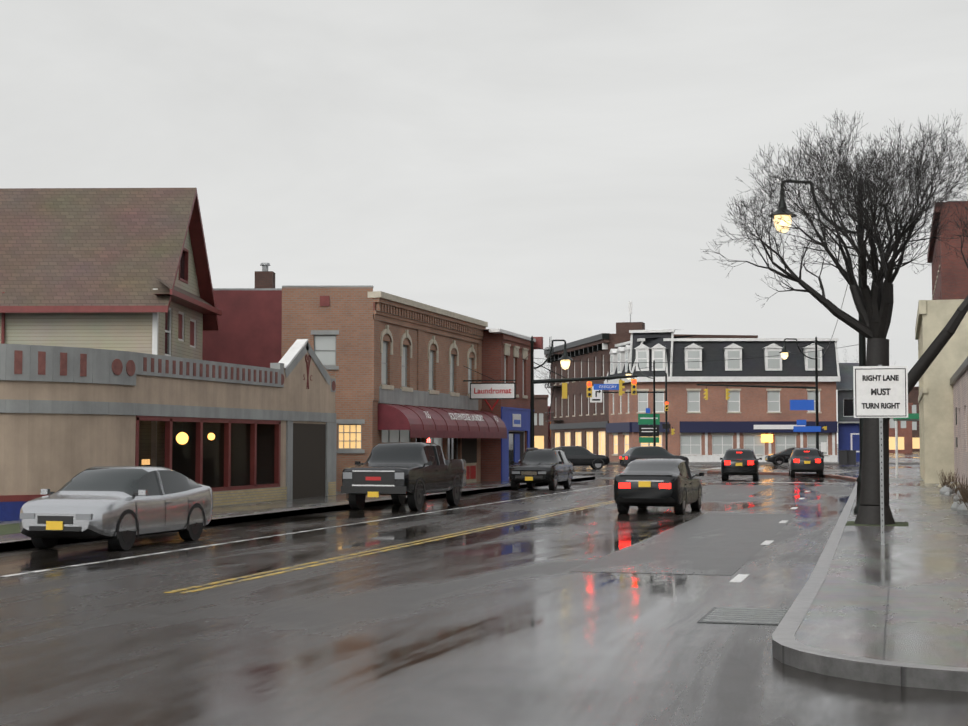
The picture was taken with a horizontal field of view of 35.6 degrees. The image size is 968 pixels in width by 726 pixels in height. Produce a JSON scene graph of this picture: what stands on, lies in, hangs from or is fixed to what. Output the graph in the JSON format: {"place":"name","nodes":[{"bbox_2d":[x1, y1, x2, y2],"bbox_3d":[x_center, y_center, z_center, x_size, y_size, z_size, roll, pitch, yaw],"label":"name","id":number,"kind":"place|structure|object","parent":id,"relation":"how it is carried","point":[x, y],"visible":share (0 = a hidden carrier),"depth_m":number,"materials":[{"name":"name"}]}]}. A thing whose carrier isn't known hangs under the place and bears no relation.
{"place":"outdoors","nodes":[
{"label":"outdoors","id":0,"kind":"place"},
{"bbox_2d":[0,339,336,520],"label":"salon building","id":1,"kind":"structure","parent":0,"point":[67,414],"depth_m":37.68,"materials":[{"name":"beige paint"}]},
{"bbox_2d":[0,475,594,551],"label":"pavement","id":2,"kind":"structure","parent":0,"point":[12,537],"depth_m":40.69,"materials":[{"name":"grey concrete"}]},
{"bbox_2d":[0,188,221,466],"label":"clapboard house","id":3,"kind":"structure","parent":2,"relation":"on","point":[123,269],"depth_m":46.34,"materials":[{"name":"brown wood"}]},
{"bbox_2d":[142,421,274,487],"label":"storefront windows","id":4,"kind":"structure","parent":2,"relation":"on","point":[188,462],"depth_m":46.35,"materials":[{"name":"black glass"}]},
{"bbox_2d":[176,422,214,443],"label":"pendant lamps","id":5,"kind":"object","parent":4,"relation":"hanging from","point":[183,437],"depth_m":42.07,"materials":[{"name":"yellow glass"}]},
{"bbox_2d":[481,329,542,480],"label":"red brick shop","id":6,"kind":"structure","parent":2,"relation":"on","point":[502,359],"depth_m":68.77,"materials":[{"name":"red brick"}]},
{"bbox_2d":[530,336,636,447],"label":"traffic signal pole","id":7,"kind":"object","parent":2,"relation":"on","point":[565,365],"visible":0.96,"depth_m":66.13,"materials":[{"name":"black metal"}]},
{"bbox_2d":[594,379,618,389],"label":"street name sign","id":8,"kind":"object","parent":7,"relation":"attached to","point":[596,386],"visible":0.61,"depth_m":66.15,"materials":[{"name":"blue metal"}]},
{"bbox_2d":[515,252,858,364],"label":"overhead wires","id":9,"kind":"object","parent":7,"relation":"attached to","point":[704,361],"visible":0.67,"depth_m":66.82,"materials":[{"name":"black metal"}]},
{"bbox_2d":[202,263,515,491],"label":"laundromat building","id":10,"kind":"structure","parent":0,"point":[395,366],"depth_m":54.12,"materials":[{"name":"beige brick"}]},
{"bbox_2d":[449,413,483,420],"bbox_3d":[-0.686,2.220,61.832,0.006,0.314,4.943,-29,-10,12],"label":"awning lettering","id":11,"kind":"object","parent":10,"relation":"on","point":[469,419],"visible":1,"depth_m":61.80},
{"bbox_2d":[474,388,510,393],"bbox_3d":[0.374,1.188,64.638,1.659,0.251,0.006,-1,-3,15],"label":"sign lettering","id":12,"kind":"object","parent":10,"relation":"attached to","point":[478,392],"visible":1,"depth_m":64.65,"materials":[{"name":"red paint"}]},
{"bbox_2d":[0,444,967,725],"bbox_3d":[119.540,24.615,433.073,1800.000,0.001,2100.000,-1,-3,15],"label":"ground","id":13,"kind":"structure","parent":0,"point":[516,624],"depth_m":15.67,"materials":[{"name":"grey asphalt"}]},
{"bbox_2d":[19,466,212,549],"bbox_3d":[-6.808,2.667,28.271,2.120,1.463,4.620,-1,-3,15],"label":"silver saloon car","id":14,"kind":"object","parent":13,"relation":"on","point":[119,507],"visible":1,"depth_m":27.21,"materials":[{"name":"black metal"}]},
{"bbox_2d":[341,442,465,509],"bbox_3d":[-2.269,3.285,44.332,2.340,1.910,5.900,-1,-3,15],"label":"black pickup","id":15,"kind":"object","parent":13,"relation":"on","point":[414,472],"visible":1,"depth_m":42.88,"materials":[{"name":"black metal"}]},
{"bbox_2d":[0,468,808,592],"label":"road markings","id":16,"kind":"object","parent":13,"relation":"on","point":[739,577],"visible":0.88,"depth_m":26.58,"materials":[{"name":"yellow paint"}]},
{"bbox_2d":[509,448,572,489],"bbox_3d":[2.343,4.295,61.391,2.140,1.680,4.360,-1,-3,15],"label":"car","id":17,"kind":"object","parent":13,"relation":"on","point":[552,467],"visible":1,"depth_m":60.23,"materials":[{"name":"black metal"}]},
{"bbox_2d":[534,359,552,394],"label":"bare tree","id":18,"kind":"object","parent":13,"relation":"on","point":[545,374],"visible":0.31,"depth_m":168.81,"materials":[{"name":"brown plant"}]},
{"bbox_2d":[556,446,609,469],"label":"car","id":19,"kind":"object","parent":13,"relation":"on","point":[579,456],"visible":0.56,"depth_m":103.95,"materials":[{"name":"black metal"}]},
{"bbox_2d":[590,373,674,450],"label":"signal pole","id":20,"kind":"object","parent":13,"relation":"on","point":[596,396],"visible":0.94,"depth_m":111.85,"materials":[{"name":"black metal"}]},
{"bbox_2d":[625,361,655,445],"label":"lamp post","id":21,"kind":"object","parent":13,"relation":"on","point":[628,372],"visible":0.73,"depth_m":117.84,"materials":[{"name":"black metal"}]},
{"bbox_2d":[638,408,659,445],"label":"green guide signs","id":22,"kind":"object","parent":13,"relation":"on","point":[645,422],"visible":0.94,"depth_m":119.67,"materials":[{"name":"green"}]},
{"bbox_2d":[544,301,757,456],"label":"dark brick block","id":23,"kind":"structure","parent":13,"relation":"on","point":[578,418],"depth_m":153.53,"materials":[{"name":"brown brick"}]},
{"bbox_2d":[620,446,688,466],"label":"car","id":24,"kind":"object","parent":13,"relation":"on","point":[639,452],"visible":0.48,"depth_m":98.56,"materials":[{"name":"black metal"}]},
{"bbox_2d":[614,458,703,513],"bbox_3d":[4.896,3.367,41.620,2.122,1.463,4.627,-1,-3,15],"label":"black saloon car","id":25,"kind":"object","parent":13,"relation":"on","point":[676,484],"visible":1,"depth_m":39.71,"materials":[{"name":"black metal"}]},
{"bbox_2d":[569,485,796,574],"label":"road patches","id":26,"kind":"object","parent":13,"relation":"on","point":[717,544],"visible":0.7,"depth_m":28.15,"materials":[{"name":"grey asphalt"}]},
{"bbox_2d":[534,387,919,452],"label":"background building","id":27,"kind":"structure","parent":13,"relation":"on","point":[908,438],"depth_m":258.98,"materials":[{"name":"brick"}]},
{"bbox_2d":[720,448,761,480],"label":"car","id":28,"kind":"object","parent":13,"relation":"on","point":[739,461],"visible":1,"depth_m":73.77,"materials":[{"name":"black metal"}]},
{"bbox_2d":[697,607,788,624],"bbox_3d":[2.892,2.778,16.599,0.900,0.020,1.500,-1,-3,15],"label":"utility cover","id":29,"kind":"object","parent":13,"relation":"on","point":[751,616],"visible":0.98,"depth_m":16.47,"materials":[{"name":"black metal"}]},
{"bbox_2d":[765,447,797,464],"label":"parked car","id":30,"kind":"object","parent":13,"relation":"on","point":[779,458],"visible":0.52,"depth_m":124.67,"materials":[{"name":"black metal"}]},
{"bbox_2d":[786,448,823,476],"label":"car","id":31,"kind":"object","parent":13,"relation":"on","point":[806,459],"visible":1,"depth_m":81.22,"materials":[{"name":"black metal"}]},
{"bbox_2d":[0,0,967,443],"label":"sky","id":32,"kind":"structure","parent":0,"point":[535,168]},
{"bbox_2d":[604,329,839,461],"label":"brick building","id":33,"kind":"structure","parent":0,"point":[761,422],"depth_m":134.84,"materials":[{"name":"brick"}]},
{"bbox_2d":[609,459,919,463],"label":"pavement","id":34,"kind":"structure","parent":0,"point":[906,461],"depth_m":130.03,"materials":[{"name":"grey concrete"}]},
{"bbox_2d":[779,337,818,449],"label":"lamp post","id":35,"kind":"object","parent":34,"relation":"on","point":[784,352],"visible":0.79,"depth_m":94.31,"materials":[{"name":"black metal"}]},
{"bbox_2d":[697,384,826,451],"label":"traffic signals","id":36,"kind":"object","parent":35,"relation":"attached to","point":[801,404],"visible":1,"depth_m":94.18,"materials":[{"name":"yellow painted metal"},{"name":"dark glass"}]},
{"bbox_2d":[707,469,967,691],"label":"pavement","id":37,"kind":"structure","parent":0,"point":[866,606],"depth_m":16.88,"materials":[{"name":"grey concrete"}]},
{"bbox_2d":[769,177,865,513],"bbox_3d":[8.334,-0.488,37.205,2.600,8.400,0.707,0,-3,-4],"label":"lamp post","id":38,"kind":"object","parent":37,"relation":"on","point":[862,350],"visible":0.21,"depth_m":37.21,"materials":[{"name":"black metal"}]},
{"bbox_2d":[819,450,889,484],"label":"bins","id":39,"kind":"object","parent":37,"relation":"on","point":[847,457],"visible":0.21,"depth_m":117.16,"materials":[{"name":"black"}]},
{"bbox_2d":[845,521,908,525],"bbox_3d":[8.497,3.472,32.569,1.300,0.006,1.700,-1,-3,15],"label":"tree pit","id":40,"kind":"object","parent":37,"relation":"on","point":[849,523],"visible":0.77,"depth_m":32.19,"materials":[{"name":"green soil"}]},
{"bbox_2d":[701,111,967,524],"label":"bare street tree","id":41,"kind":"object","parent":40,"relation":"on","point":[874,305],"visible":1,"depth_m":32.53,"materials":[{"name":"black plant"}]},
{"bbox_2d":[853,365,907,544],"bbox_3d":[6.854,1.579,26.001,0.910,3.100,0.065,-1,-3,11],"label":"road sign","id":42,"kind":"object","parent":37,"relation":"on","point":[898,392],"visible":1,"depth_m":26.01,"materials":[{"name":"white metal"}]},
{"bbox_2d":[862,375,898,380],"bbox_3d":[6.850,0.259,26.036,0.606,0.100,0.002,-1,-3,11],"label":"sign text","id":43,"kind":"object","parent":42,"relation":"attached to","point":[878,376],"visible":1,"depth_m":26.04},
{"bbox_2d":[862,403,899,408],"bbox_3d":[6.847,0.738,26.011,0.641,0.100,0.002,-1,-3,11],"label":"sign lettering","id":44,"kind":"object","parent":42,"relation":"attached to","point":[891,405],"visible":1,"depth_m":26.01},
{"bbox_2d":[871,388,890,394],"bbox_3d":[6.851,0.497,26.023,0.328,0.117,0.007,-1,-3,11],"label":"sign text","id":45,"kind":"object","parent":42,"relation":"attached to","point":[875,391],"visible":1,"depth_m":26.02},
{"bbox_2d":[893,413,918,474],"bbox_3d":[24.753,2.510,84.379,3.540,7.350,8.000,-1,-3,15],"label":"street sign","id":46,"kind":"object","parent":37,"relation":"on","point":[913,416],"depth_m":81.46,"materials":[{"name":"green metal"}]},
{"bbox_2d":[938,468,967,513],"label":"dry plants","id":47,"kind":"object","parent":37,"relation":"on","point":[960,506],"visible":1,"depth_m":47.72,"materials":[{"name":"brown plant"}]},
{"bbox_2d":[836,363,859,461],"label":"blue house","id":48,"kind":"structure","parent":0,"point":[848,431],"depth_m":135.64,"materials":[{"name":"blue paint"}]},
{"bbox_2d":[915,299,967,482],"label":"cream stone building","id":49,"kind":"structure","parent":0,"point":[936,416],"depth_m":64.41,"materials":[{"name":"beige stone"}]},
{"bbox_2d":[927,201,967,299],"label":"red brick block","id":50,"kind":"structure","parent":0,"point":[950,279],"depth_m":88.30,"materials":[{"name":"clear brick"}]},
{"bbox_2d":[950,357,967,487],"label":"white brick building","id":51,"kind":"structure","parent":0,"point":[959,380],"depth_m":56.04,"materials":[{"name":"brick"}]}
]}

